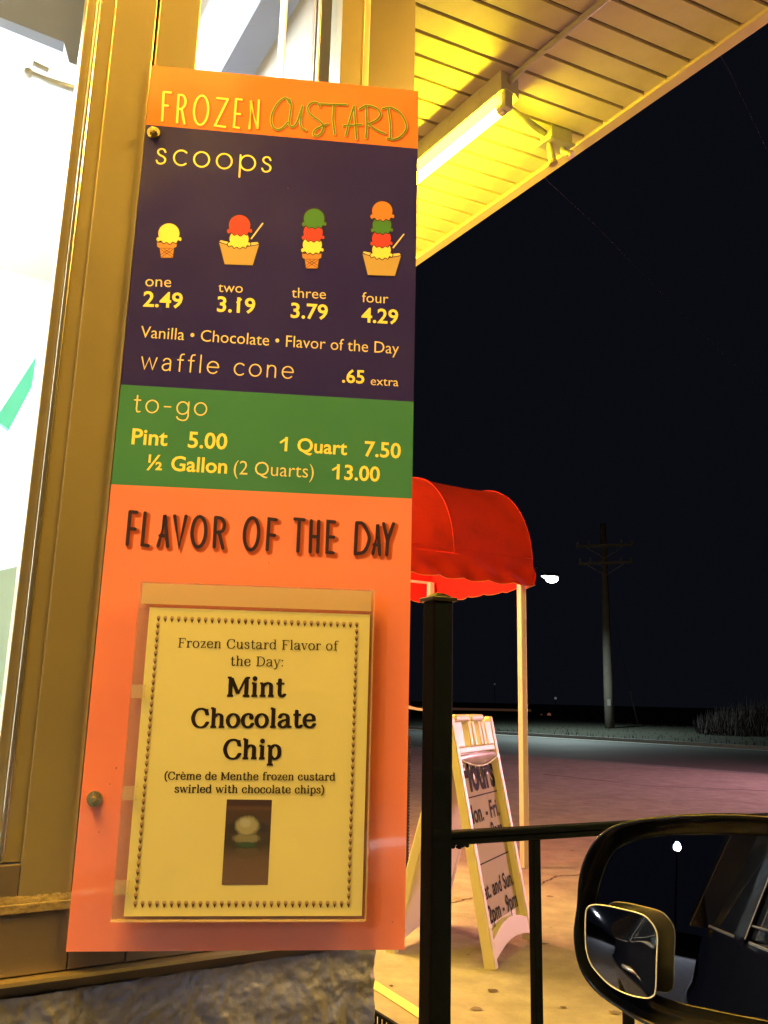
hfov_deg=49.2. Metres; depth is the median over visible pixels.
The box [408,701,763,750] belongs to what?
ground
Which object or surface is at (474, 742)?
sidewalk sign
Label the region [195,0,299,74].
ceiling duct
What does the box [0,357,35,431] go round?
teal card
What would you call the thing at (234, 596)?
sheet holder
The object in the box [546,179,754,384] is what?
overhead wire
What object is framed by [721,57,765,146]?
overhead wire
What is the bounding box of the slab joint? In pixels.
[545,774,763,790]
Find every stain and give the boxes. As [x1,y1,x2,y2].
[470,1006,481,1010]
[608,1010,621,1013]
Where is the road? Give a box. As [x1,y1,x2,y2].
[408,730,767,773]
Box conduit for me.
[507,0,609,83]
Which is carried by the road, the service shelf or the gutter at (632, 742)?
the gutter at (632, 742)
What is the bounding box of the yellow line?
[374,981,418,1017]
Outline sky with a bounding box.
[409,23,767,708]
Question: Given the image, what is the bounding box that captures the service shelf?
[0,0,84,64]
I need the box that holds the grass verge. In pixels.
[408,714,767,745]
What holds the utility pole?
on the grass verge
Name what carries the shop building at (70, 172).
on the concrete lot
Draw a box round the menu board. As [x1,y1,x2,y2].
[66,65,418,951]
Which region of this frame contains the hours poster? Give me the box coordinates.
[464,763,518,926]
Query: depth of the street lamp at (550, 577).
33.46 m
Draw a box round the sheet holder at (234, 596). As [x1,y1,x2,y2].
[110,583,374,921]
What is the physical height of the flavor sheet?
0.272 m
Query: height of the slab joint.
0.001 m
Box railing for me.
[419,593,767,1023]
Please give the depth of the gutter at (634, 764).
17.35 m
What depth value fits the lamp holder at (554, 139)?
3.12 m
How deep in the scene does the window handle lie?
1.02 m
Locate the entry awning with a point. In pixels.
(471, 543)
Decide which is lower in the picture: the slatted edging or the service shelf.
the slatted edging
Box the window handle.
[23,60,74,92]
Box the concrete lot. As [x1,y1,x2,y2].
[374,747,767,1023]
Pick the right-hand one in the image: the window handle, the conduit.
the conduit
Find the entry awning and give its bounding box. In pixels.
[410,477,535,868]
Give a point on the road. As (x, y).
(719, 759)
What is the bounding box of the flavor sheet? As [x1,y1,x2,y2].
[124,607,369,915]
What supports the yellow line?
on the concrete lot
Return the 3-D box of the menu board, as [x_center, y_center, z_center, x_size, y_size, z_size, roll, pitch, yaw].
[-0.120,-0.049,0.849,0.300,0.906,0.012,3,-13,-6]
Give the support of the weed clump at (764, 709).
on the grass verge
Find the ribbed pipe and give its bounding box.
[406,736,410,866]
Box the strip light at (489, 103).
[417,70,518,183]
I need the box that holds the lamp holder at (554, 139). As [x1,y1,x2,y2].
[509,107,575,166]
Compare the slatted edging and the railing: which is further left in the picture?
the slatted edging
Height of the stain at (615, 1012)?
0.001 m
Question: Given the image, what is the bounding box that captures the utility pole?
[576,523,633,727]
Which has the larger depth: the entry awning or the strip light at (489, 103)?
the entry awning
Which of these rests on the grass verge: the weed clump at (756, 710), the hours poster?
the weed clump at (756, 710)
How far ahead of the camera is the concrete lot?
5.75 m
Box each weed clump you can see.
[691,703,767,736]
[717,694,767,735]
[740,699,767,720]
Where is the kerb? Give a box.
[408,726,767,749]
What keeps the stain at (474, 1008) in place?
on the concrete lot
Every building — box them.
[0,0,415,1023]
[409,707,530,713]
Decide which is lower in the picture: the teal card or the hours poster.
the hours poster
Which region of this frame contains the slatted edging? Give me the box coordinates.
[374,1009,397,1023]
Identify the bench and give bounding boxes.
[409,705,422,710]
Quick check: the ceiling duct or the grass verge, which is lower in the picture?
the grass verge
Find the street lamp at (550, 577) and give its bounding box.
[534,566,559,582]
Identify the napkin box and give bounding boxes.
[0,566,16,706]
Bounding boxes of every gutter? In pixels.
[408,729,767,750]
[410,746,767,775]
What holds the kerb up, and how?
on the ground at (662, 715)
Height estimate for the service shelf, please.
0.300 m
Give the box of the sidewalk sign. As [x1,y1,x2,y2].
[385,714,529,969]
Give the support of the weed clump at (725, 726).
on the grass verge
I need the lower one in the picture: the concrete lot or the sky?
the concrete lot
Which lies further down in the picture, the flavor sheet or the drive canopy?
the flavor sheet
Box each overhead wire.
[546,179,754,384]
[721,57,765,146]
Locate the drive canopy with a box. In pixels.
[414,0,767,265]

